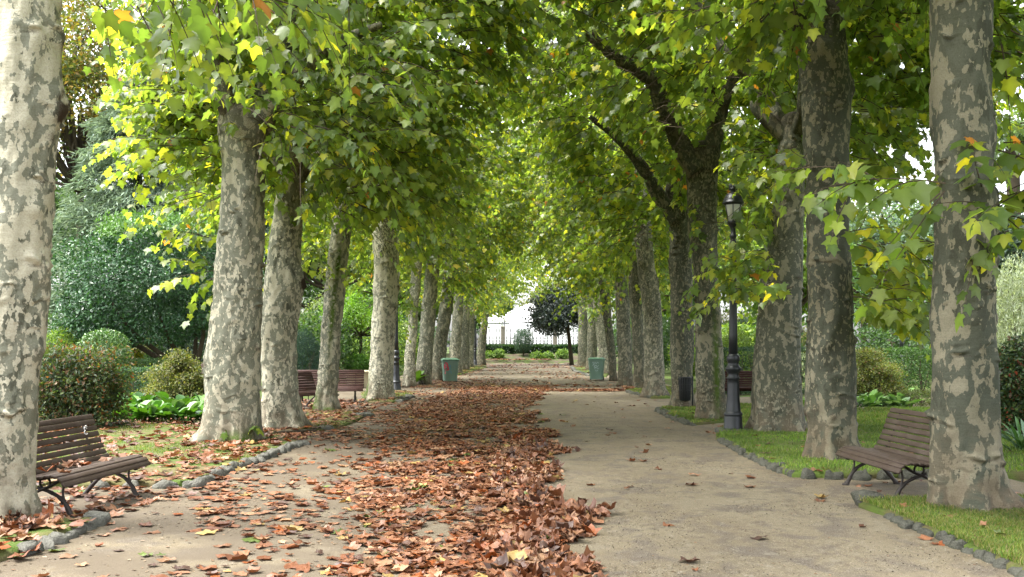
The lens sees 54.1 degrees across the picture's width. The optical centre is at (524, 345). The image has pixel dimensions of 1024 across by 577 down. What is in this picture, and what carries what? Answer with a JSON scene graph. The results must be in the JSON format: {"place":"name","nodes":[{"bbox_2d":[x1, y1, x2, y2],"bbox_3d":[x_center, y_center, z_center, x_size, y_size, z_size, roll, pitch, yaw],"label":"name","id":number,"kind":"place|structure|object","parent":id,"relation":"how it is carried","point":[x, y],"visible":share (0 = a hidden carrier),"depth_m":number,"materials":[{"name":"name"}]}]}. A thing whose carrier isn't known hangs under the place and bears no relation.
{"place":"outdoors","nodes":[
{"label":"outdoors","id":0,"kind":"place"},
{"bbox_2d":[487,315,510,344],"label":"building","id":1,"kind":"structure","parent":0,"point":[493,325],"depth_m":128.05,"materials":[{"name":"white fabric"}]},
{"bbox_2d":[0,363,1023,576],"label":"path","id":2,"kind":"structure","parent":0,"point":[796,532],"depth_m":9.81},
{"bbox_2d":[36,414,150,517],"bbox_3d":[-4.541,1.213,10.221,0.705,0.902,1.814,0,0,4],"label":"park bench","id":3,"kind":"object","parent":2,"relation":"on","point":[96,470],"visible":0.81,"depth_m":10.31,"materials":[{"name":"wood"}]},
{"bbox_2d":[36,451,125,472],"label":"fallen leaves","id":4,"kind":"object","parent":3,"relation":"on","point":[69,463],"visible":0.97,"depth_m":10.07,"materials":[{"name":"brown plant"}]},
{"bbox_2d":[6,379,606,576],"bbox_3d":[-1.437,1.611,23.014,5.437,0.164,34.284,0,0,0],"label":"fallen leaves","id":5,"kind":"object","parent":2,"relation":"on","point":[463,564],"visible":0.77,"depth_m":11.30,"materials":[{"name":"brown plant"}]},
{"bbox_2d":[298,372,315,405],"bbox_3d":[-5.838,1.190,26.154,0.742,0.950,1.712,0,0,28],"label":"park bench","id":6,"kind":"object","parent":2,"relation":"on","point":[310,391],"visible":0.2,"depth_m":26.66,"materials":[{"name":"wood"}]},
{"bbox_2d":[297,370,363,401],"bbox_3d":[-5.629,1.190,28.830,2.012,0.950,0.742,0,0,-6],"label":"park bench","id":7,"kind":"object","parent":2,"relation":"on","point":[353,376],"visible":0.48,"depth_m":29.09,"materials":[{"name":"wood"}]},
{"bbox_2d":[441,358,458,381],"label":"wheelie bin","id":8,"kind":"object","parent":2,"relation":"on","point":[450,369],"visible":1,"depth_m":44.50,"materials":[{"name":"plastic"}]},
{"bbox_2d":[4,388,975,576],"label":"leaf crumbs","id":9,"kind":"object","parent":2,"relation":"on","point":[412,511],"visible":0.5,"depth_m":9.60,"materials":[{"name":"brown plant"}]},
{"bbox_2d":[410,363,626,388],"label":"fallen leaves","id":10,"kind":"object","parent":2,"relation":"on","point":[542,372],"visible":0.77,"depth_m":51.98,"materials":[{"name":"brown plant"}]},
{"bbox_2d":[527,385,635,391],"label":"fallen leaves","id":11,"kind":"object","parent":2,"relation":"on","point":[623,388],"visible":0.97,"depth_m":36.14,"materials":[{"name":"brown plant"}]},
{"bbox_2d":[588,357,604,379],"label":"wheelie bin","id":12,"kind":"object","parent":2,"relation":"on","point":[596,367],"visible":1,"depth_m":46.54,"materials":[{"name":"plastic"}]},
{"bbox_2d":[678,376,692,405],"bbox_3d":[4.119,1.250,25.748,0.343,0.900,0.338,0,0,-40],"label":"litter bin","id":13,"kind":"object","parent":2,"relation":"on","point":[684,383],"visible":1,"depth_m":25.63,"materials":[{"name":"black metal"}]},
{"bbox_2d":[714,184,747,432],"bbox_3d":[3.914,-0.661,18.802,0.600,4.721,0.600,0,0,0],"label":"lamp post","id":14,"kind":"object","parent":2,"relation":"on","point":[733,413],"visible":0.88,"depth_m":18.72,"materials":[{"name":"metal"}]},
{"bbox_2d":[559,394,982,570],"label":"fallen leaves","id":15,"kind":"object","parent":2,"relation":"on","point":[756,537],"visible":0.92,"depth_m":11.77,"materials":[{"name":"brown plant"}]},
{"bbox_2d":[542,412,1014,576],"bbox_3d":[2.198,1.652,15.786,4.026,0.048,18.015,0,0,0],"label":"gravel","id":16,"kind":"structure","parent":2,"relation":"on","point":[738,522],"depth_m":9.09,"materials":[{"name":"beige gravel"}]},
{"bbox_2d":[675,410,1018,545],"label":"fallen leaves","id":17,"kind":"object","parent":2,"relation":"on","point":[923,537],"visible":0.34,"depth_m":9.77,"materials":[{"name":"brown plant"}]},
{"bbox_2d":[835,407,929,496],"bbox_3d":[4.141,1.207,11.201,0.713,0.915,1.797,0,0,-3],"label":"park bench","id":18,"kind":"object","parent":2,"relation":"on","point":[886,459],"visible":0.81,"depth_m":11.30,"materials":[{"name":"wood"}]},
{"bbox_2d":[503,303,542,343],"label":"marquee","id":19,"kind":"object","parent":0,"point":[515,319],"visible":0.05,"depth_m":135.05,"materials":[{"name":"white fabric"}]},
{"bbox_2d":[42,347,1023,482],"bbox_3d":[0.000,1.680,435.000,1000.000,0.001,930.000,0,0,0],"label":"ground","id":20,"kind":"structure","parent":0,"point":[667,375],"depth_m":42.93,"materials":[{"name":"green plant"}]},
{"bbox_2d":[16,540,43,555],"bbox_3d":[-3.936,1.650,7.948,0.166,0.206,0.272,0,0,6],"label":"kerb stone","id":21,"kind":"object","parent":20,"relation":"on","point":[27,545],"visible":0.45,"depth_m":7.90,"materials":[{"name":"stone"}]},
{"bbox_2d":[0,517,91,561],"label":"turf bed","id":22,"kind":"object","parent":20,"relation":"on","point":[13,548],"visible":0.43,"depth_m":8.35,"materials":[{"name":"green plant"}]},
{"bbox_2d":[0,497,63,535],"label":"fallen leaves","id":23,"kind":"object","parent":22,"relation":"on","point":[29,521],"visible":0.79,"depth_m":8.72,"materials":[{"name":"brown plant"}]},
{"bbox_2d":[0,0,376,524],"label":"plane tree","id":24,"kind":"object","parent":22,"relation":"on","point":[35,103],"visible":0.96,"depth_m":8.85,"materials":[{"name":"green plant"}]},
{"bbox_2d":[43,326,82,386],"bbox_3d":[-16.651,0.490,36.136,1.767,2.502,1.762,0,0,0],"label":"shrub","id":25,"kind":"object","parent":20,"relation":"on","point":[63,335],"visible":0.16,"depth_m":35.93,"materials":[{"name":"green plant"}]},
{"bbox_2d":[52,167,91,277],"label":"broadleaf tree","id":26,"kind":"object","parent":20,"relation":"on","point":[58,193],"visible":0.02,"depth_m":63.98,"materials":[{"name":"green plant"}]},
{"bbox_2d":[74,328,134,382],"bbox_3d":[-13.941,0.562,33.195,1.985,2.329,1.903,0,0,0],"label":"shrub","id":27,"kind":"object","parent":20,"relation":"on","point":[108,336],"visible":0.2,"depth_m":32.97,"materials":[{"name":"green plant"}]},
{"bbox_2d":[55,0,164,279],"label":"broadleaf tree","id":28,"kind":"object","parent":20,"relation":"on","point":[79,49],"visible":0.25,"depth_m":56.65,"materials":[{"name":"green plant"}]},
{"bbox_2d":[113,366,162,393],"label":"hedge","id":29,"kind":"object","parent":20,"relation":"on","point":[138,369],"visible":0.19,"depth_m":30.74,"materials":[{"name":"green plant"}]},
{"bbox_2d":[115,356,173,392],"bbox_3d":[-13.778,1.040,36.059,2.481,1.338,1.319,0,0,0],"label":"hedge","id":30,"kind":"object","parent":20,"relation":"on","point":[146,360],"visible":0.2,"depth_m":35.67,"materials":[{"name":"green plant"}]},
{"bbox_2d":[137,404,166,420],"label":"bergenia plant","id":31,"kind":"object","parent":20,"relation":"on","point":[153,409],"visible":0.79,"depth_m":21.51,"materials":[{"name":"green plant"}]},
{"bbox_2d":[46,71,261,373],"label":"cedar tree","id":32,"kind":"object","parent":20,"relation":"on","point":[80,213],"visible":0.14,"depth_m":51.92,"materials":[{"name":"green plant"}]},
{"bbox_2d":[50,206,264,386],"bbox_3d":[-13.682,-1.718,38.199,7.830,7.046,7.397,0,0,0],"label":"camellia tree","id":33,"kind":"object","parent":20,"relation":"on","point":[98,305],"visible":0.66,"depth_m":36.20,"materials":[{"name":"green plant"}]},
{"bbox_2d":[132,347,204,399],"bbox_3d":[-9.371,0.871,27.686,2.737,1.677,2.311,0,0,-35],"label":"shrub","id":34,"kind":"object","parent":20,"relation":"on","point":[180,372],"visible":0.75,"depth_m":27.14,"materials":[{"name":"green plant"}]},
{"bbox_2d":[148,312,207,362],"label":"shrub","id":35,"kind":"object","parent":20,"relation":"on","point":[182,346],"visible":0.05,"depth_m":48.58,"materials":[{"name":"green plant"}]},
{"bbox_2d":[175,400,202,420],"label":"bergenia plant","id":36,"kind":"object","parent":20,"relation":"on","point":[194,406],"visible":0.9,"depth_m":21.56,"materials":[{"name":"green plant"}]},
{"bbox_2d":[182,477,205,488],"bbox_3d":[-3.819,1.630,11.604,0.292,0.174,0.212,-17,-7,5],"label":"kerb stone","id":37,"kind":"object","parent":20,"relation":"on","point":[198,482],"visible":0.5,"depth_m":11.55,"materials":[{"name":"stone"}]},
{"bbox_2d":[36,410,352,531],"bbox_3d":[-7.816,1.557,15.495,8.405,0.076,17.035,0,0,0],"label":"grass","id":38,"kind":"structure","parent":20,"relation":"on","point":[150,444],"depth_m":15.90,"materials":[{"name":"green plant"}]},
{"bbox_2d":[38,334,136,429],"bbox_3d":[-8.736,0.738,19.434,2.059,1.965,1.822,0,0,0],"label":"shrub","id":39,"kind":"object","parent":38,"relation":"on","point":[90,395],"visible":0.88,"depth_m":19.02,"materials":[{"name":"green plant"}]},
{"bbox_2d":[82,0,671,442],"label":"plane tree","id":40,"kind":"object","parent":38,"relation":"on","point":[232,378],"visible":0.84,"depth_m":16.28,"materials":[{"name":"green plant"}]},
{"bbox_2d":[0,397,393,557],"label":"fallen leaves","id":41,"kind":"object","parent":20,"relation":"on","point":[208,454],"visible":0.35,"depth_m":14.38,"materials":[{"name":"brown plant"}]},
{"bbox_2d":[296,327,319,376],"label":"shrub","id":42,"kind":"object","parent":20,"relation":"on","point":[311,366],"visible":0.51,"depth_m":35.93,"materials":[{"name":"green plant"}]},
{"bbox_2d":[263,411,363,431],"bbox_3d":[-4.751,1.645,21.530,2.714,0.110,6.342,0,0,-11],"label":"turf bed","id":43,"kind":"object","parent":20,"relation":"on","point":[344,423],"visible":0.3,"depth_m":21.48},
{"bbox_2d":[82,0,572,428],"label":"plane tree","id":44,"kind":"object","parent":43,"relation":"on","point":[284,286],"visible":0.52,"depth_m":19.15,"materials":[{"name":"green plant"}]},
{"bbox_2d":[162,3,558,410],"bbox_3d":[-4.190,-3.662,24.434,10.092,10.769,8.530,0,0,0],"label":"plane tree","id":45,"kind":"object","parent":43,"relation":"on","point":[336,284],"visible":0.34,"depth_m":24.45,"materials":[{"name":"green plant"}]},
{"bbox_2d":[299,287,357,340],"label":"broadleaf tree","id":46,"kind":"object","parent":20,"relation":"on","point":[320,301],"visible":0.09,"depth_m":49.12,"materials":[{"name":"green plant"}]},
{"bbox_2d":[297,308,365,376],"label":"shrub","id":47,"kind":"object","parent":20,"relation":"on","point":[347,342],"visible":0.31,"depth_m":43.58,"materials":[{"name":"green plant"}]},
{"bbox_2d":[263,181,421,307],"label":"broadleaf tree","id":48,"kind":"object","parent":20,"relation":"on","point":[316,283],"visible":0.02,"depth_m":61.72,"materials":[{"name":"green plant"}]},
{"bbox_2d":[345,353,369,369],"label":"shrub","id":49,"kind":"object","parent":20,"relation":"on","point":[360,362],"visible":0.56,"depth_m":43.79,"materials":[{"name":"green plant"}]},
{"bbox_2d":[318,284,404,352],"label":"broadleaf tree","id":50,"kind":"object","parent":20,"relation":"on","point":[353,306],"visible":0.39,"depth_m":45.27,"materials":[{"name":"green plant"}]},
{"bbox_2d":[343,318,418,374],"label":"shrub","id":51,"kind":"object","parent":20,"relation":"on","point":[400,341],"visible":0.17,"depth_m":55.22,"materials":[{"name":"green plant"}]},
{"bbox_2d":[345,271,453,343],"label":"broadleaf tree","id":52,"kind":"object","parent":20,"relation":"on","point":[363,290],"visible":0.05,"depth_m":73.97,"materials":[{"name":"green plant"}]},
{"bbox_2d":[393,267,405,390],"bbox_3d":[-4.491,-0.650,35.152,0.600,4.701,0.600,0,0,0],"label":"lamp post","id":53,"kind":"object","parent":20,"relation":"on","point":[396,380],"visible":0.34,"depth_m":35.06,"materials":[{"name":"metal"}]},
{"bbox_2d":[263,46,567,400],"bbox_3d":[-3.525,-3.843,29.931,9.922,11.130,9.067,0,0,0],"label":"plane tree","id":54,"kind":"object","parent":20,"relation":"on","point":[385,289],"visible":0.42,"depth_m":29.71,"materials":[{"name":"green plant"}]},
{"bbox_2d":[310,126,556,387],"bbox_3d":[-3.605,-3.810,39.611,10.463,11.064,8.570,0,0,0],"label":"plane tree","id":55,"kind":"object","parent":20,"relation":"on","point":[409,372],"visible":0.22,"depth_m":39.51,"materials":[{"name":"green plant"}]},
{"bbox_2d":[346,145,546,383],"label":"plane tree","id":56,"kind":"object","parent":20,"relation":"on","point":[426,337],"visible":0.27,"depth_m":42.28,"materials":[{"name":"green plant"}]},
{"bbox_2d":[369,210,558,379],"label":"plane tree","id":57,"kind":"object","parent":20,"relation":"on","point":[441,334],"visible":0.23,"depth_m":47.25,"materials":[{"name":"green plant"}]},
{"bbox_2d":[458,365,486,374],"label":"turf bed","id":58,"kind":"object","parent":20,"relation":"on","point":[481,367],"visible":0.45,"depth_m":67.24,"materials":[{"name":"green plant"}]},
{"bbox_2d":[419,241,548,366],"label":"plane tree","id":59,"kind":"object","parent":58,"relation":"on","point":[471,338],"visible":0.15,"depth_m":73.37,"materials":[{"name":"green plant"}]},
{"bbox_2d":[399,208,554,373],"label":"plane tree","id":60,"kind":"object","parent":20,"relation":"on","point":[455,339],"visible":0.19,"depth_m":56.64,"materials":[{"name":"green plant"}]},
{"bbox_2d":[418,231,554,369],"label":"plane tree","id":61,"kind":"object","parent":20,"relation":"on","point":[465,348],"visible":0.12,"depth_m":64.90,"materials":[{"name":"green plant"}]},
{"bbox_2d":[443,260,555,364],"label":"plane tree","id":62,"kind":"object","parent":20,"relation":"on","point":[481,350],"visible":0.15,"depth_m":82.23,"materials":[{"name":"green plant"}]},
{"bbox_2d":[446,326,617,352],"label":"iron fence","id":63,"kind":"object","parent":20,"relation":"on","point":[502,338],"visible":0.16,"depth_m":97.98,"materials":[{"name":"metal"}]},
{"bbox_2d":[462,432,616,576],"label":"fallen leaves","id":64,"kind":"object","parent":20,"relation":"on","point":[571,512],"visible":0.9,"depth_m":8.90,"materials":[{"name":"brown plant"}]},
{"bbox_2d":[521,281,577,364],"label":"broadleaf tree","id":65,"kind":"object","parent":20,"relation":"on","point":[541,316],"visible":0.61,"depth_m":82.34,"materials":[{"name":"green plant"}]},
{"bbox_2d":[446,353,667,363],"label":"flower bed","id":66,"kind":"object","parent":20,"relation":"on","point":[555,360],"visible":0.2,"depth_m":91.65,"materials":[{"name":"soil"}]},
{"bbox_2d":[512,328,534,355],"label":"conical shrub","id":67,"kind":"object","parent":66,"relation":"on","point":[521,335],"visible":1,"depth_m":93.22,"materials":[{"name":"green plant"}]},
{"bbox_2d":[485,343,577,353],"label":"hedge","id":68,"kind":"object","parent":66,"relation":"on","point":[510,349],"visible":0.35,"depth_m":95.03,"materials":[{"name":"green plant"}]},
{"bbox_2d":[537,237,596,369],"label":"plane tree","id":69,"kind":"object","parent":20,"relation":"on","point":[591,343],"visible":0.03,"depth_m":64.99,"materials":[{"name":"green plant"}]},
{"bbox_2d":[492,196,668,380],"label":"plane tree","id":70,"kind":"object","parent":20,"relation":"on","point":[609,338],"visible":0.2,"depth_m":46.28,"materials":[{"name":"green plant"}]},
{"bbox_2d":[574,366,608,376],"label":"turf bed","id":71,"kind":"object","parent":20,"relation":"on","point":[586,371],"visible":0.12,"depth_m":63.14,"materials":[{"name":"plant"}]},
{"bbox_2d":[540,259,587,366],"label":"plane tree","id":72,"kind":"object","parent":71,"relation":"on","point":[582,346],"visible":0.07,"depth_m":74.58,"materials":[{"name":"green plant"}]},
{"bbox_2d":[521,214,668,373],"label":"plane tree","id":73,"kind":"object","parent":20,"relation":"on","point":[600,336],"visible":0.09,"depth_m":56.69,"materials":[{"name":"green plant"}]},
{"bbox_2d":[477,180,718,385],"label":"plane tree","id":74,"kind":"object","parent":20,"relation":"on","point":[624,344],"visible":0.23,"depth_m":40.53,"materials":[{"name":"green plant"}]},
{"bbox_2d":[477,104,746,388],"bbox_3d":[3.389,-3.711,36.976,10.443,10.848,8.430,0,0,0],"label":"plane tree","id":75,"kind":"object","parent":20,"relation":"on","point":[636,308],"visible":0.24,"depth_m":36.79,"materials":[{"name":"green plant"}]},
{"bbox_2d":[474,88,767,397],"bbox_3d":[3.125,-3.687,31.833,9.870,10.837,8.982,0,0,0],"label":"plane tree","id":76,"kind":"object","parent":20,"relation":"on","point":[644,257],"visible":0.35,"depth_m":31.56,"materials":[{"name":"green plant"}]},
{"bbox_2d":[631,315,694,370],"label":"shrub","id":77,"kind":"object","parent":20,"relation":"on","point":[665,349],"visible":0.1,"depth_m":59.59,"materials":[{"name":"green plant"}]},
{"bbox_2d":[672,403,748,424],"bbox_3d":[5.909,1.645,24.010,5.182,0.110,6.980,0,0,0],"label":"turf bed","id":78,"kind":"object","parent":20,"relation":"on","point":[709,422],"visible":0.11,"depth_m":21.16,"materials":[{"name":"plant"}]},
{"bbox_2d":[489,13,850,406],"bbox_3d":[3.741,-3.830,26.231,9.875,11.114,8.876,0,0,0],"label":"plane tree","id":79,"kind":"object","parent":78,"relation":"on","point":[680,263],"visible":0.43,"depth_m":25.92,"materials":[{"name":"green plant"}]},
{"bbox_2d":[439,0,922,419],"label":"plane tree","id":80,"kind":"object","parent":78,"relation":"on","point":[698,165],"visible":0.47,"depth_m":21.74,"materials":[{"name":"green plant"}]},
{"bbox_2d":[626,385,924,423],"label":"grass","id":81,"kind":"structure","parent":78,"relation":"on","point":[745,405],"depth_m":23.46,"materials":[{"name":"green plant"}]},
{"bbox_2d":[660,403,1023,479],"bbox_3d":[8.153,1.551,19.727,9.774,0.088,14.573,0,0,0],"label":"grass","id":82,"kind":"structure","parent":78,"relation":"on","point":[799,434],"depth_m":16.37,"materials":[{"name":"green plant"}]},
{"bbox_2d":[514,0,1023,431],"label":"plane tree","id":83,"kind":"object","parent":82,"relation":"on","point":[776,397],"visible":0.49,"depth_m":18.53,"materials":[{"name":"green plant"}]},
{"bbox_2d":[560,0,1023,459],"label":"plane tree","id":84,"kind":"object","parent":82,"relation":"on","point":[828,75],"visible":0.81,"depth_m":13.97,"materials":[{"name":"green plant"}]},
{"bbox_2d":[997,332,1023,434],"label":"shrub","id":85,"kind":"object","parent":82,"relation":"on","point":[1012,397],"visible":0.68,"depth_m":17.43,"materials":[{"name":"green plant"}]},
{"bbox_2d":[1001,416,1023,449],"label":"strap leaf plant","id":86,"kind":"object","parent":82,"relation":"on","point":[1017,436],"visible":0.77,"depth_m":15.10,"materials":[{"name":"green plant"}]},
{"bbox_2d":[694,322,755,370],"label":"shrub","id":87,"kind":"object","parent":20,"relation":"on","point":[749,330],"visible":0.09,"depth_m":52.89,"materials":[{"name":"green plant"}]},
{"bbox_2d":[722,330,753,382],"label":"shrub","id":88,"kind":"object","parent":20,"relation":"on","point":[743,338],"visible":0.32,"depth_m":37.87,"materials":[{"name":"green plant"}]},
{"bbox_2d":[723,345,805,394],"bbox_3d":[8.376,0.829,34.166,3.726,1.743,1.518,0,0,0],"label":"hedge","id":89,"kind":"object","parent":20,"relation":"on","point":[750,363],"visible":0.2,"depth_m":33.66,"materials":[{"name":"green plant"}]},
{"bbox_2d":[718,213,875,378],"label":"broadleaf tree","id":90,"kind":"object","parent":20,"relation":"on","point":[753,310],"visible":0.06,"depth_m":47.56,"materials":[{"name":"green plant"}]},
{"bbox_2d":[802,243,927,371],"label":"broadleaf tree","id":91,"kind":"object","parent":20,"relation":"on","point":[855,309],"visible":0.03,"depth_m":59.99,"materials":[{"name":"green plant"}]},
{"bbox_2d":[850,489,883,506],"bbox_3d":[3.560,1.605,10.278,0.382,0.241,0.235,0,0,6],"label":"kerb stone","id":92,"kind":"object","parent":20,"relation":"on","point":[855,494],"visible":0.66,"depth_m":10.25,"materials":[{"name":"stone"}]},
{"bbox_2d":[849,184,933,360],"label":"broadleaf tree","id":93,"kind":"object","parent":20,"relation":"on","point":[897,221],"visible":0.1,"depth_m":50.54,"materials":[{"name":"green plant"}]},
{"bbox_2d":[855,317,931,383],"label":"shrub","id":94,"kind":"object","parent":20,"relation":"on","point":[877,334],"visible":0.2,"depth_m":43.47,"materials":[{"name":"green plant"}]},
{"bbox_2d":[882,345,931,396],"bbox_3d":[13.239,0.848,33.308,2.018,1.719,2.430,0,0,0],"label":"hedge","id":95,"kind":"object","parent":20,"relation":"on","point":[903,350],"visible":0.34,"depth_m":32.90,"materials":[{"name":"green plant"}]},
{"bbox_2d":[913,110,1023,341],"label":"broadleaf tree","id":96,"kind":"object","parent":20,"relation":"on","point":[1015,181],"visible":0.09,"depth_m":37.78,"materials":[{"name":"green plant"}]},
{"bbox_2d":[916,187,1023,342],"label":"broadleaf tree","id":97,"kind":"object","parent":20,"relation":"on","point":[1011,250],"visible":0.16,"depth_m":36.51,"materials":[{"name":"green plant"}]},
{"bbox_2d":[996,250,1023,384],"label":"shrub","id":98,"kind":"object","parent":20,"relation":"on","point":[1011,294],"visible":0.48,"depth_m":28.91,"materials":[{"name":"green plant"}]},
{"bbox_2d":[47,0,1023,346],"label":"sky","id":99,"kind":"structure","parent":0,"point":[928,145],"materials":[{"name":"white"}]},
{"bbox_2d":[726,397,930,407],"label":"cross path","id":100,"kind":"structure","parent":0,"point":[745,399],"depth_m":29.64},
{"bbox_2d":[725,371,751,390],"bbox_3d":[6.118,1.191,28.367,1.912,0.947,0.742,0,0,-4],"label":"park bench","id":101,"kind":"object","parent":100,"relation":"on","point":[745,386],"visible":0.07,"depth_m":28.11,"materials":[{"name":"wood"}]},
{"bbox_2d":[855,345,913,397],"bbox_3d":[10.432,0.843,29.875,2.263,1.731,2.206,0,0,39],"label":"shrub","id":102,"kind":"object","parent":100,"relation":"on","point":[876,365],"visible":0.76,"depth_m":29.38,"materials":[{"name":"green plant"}]},
{"bbox_2d":[895,389,930,406],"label":"leafy plant","id":103,"kind":"object","parent":100,"relation":"on","point":[909,393],"visible":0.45,"depth_m":27.29,"materials":[{"name":"green plant"}]},
{"bbox_2d":[859,493,1023,569],"bbox_3d":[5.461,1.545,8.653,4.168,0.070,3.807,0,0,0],"label":"grass","id":104,"kind":"structure","parent":0,"point":[963,526],"depth_m":8.89,"materials":[{"name":"green plant"}]},
{"bbox_2d":[616,0,1023,511],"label":"plane tree","id":105,"kind":"object","parent":104,"relation":"on","point":[966,215],"visible":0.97,"depth_m":9.61,"materials":[{"name":"green plant"}]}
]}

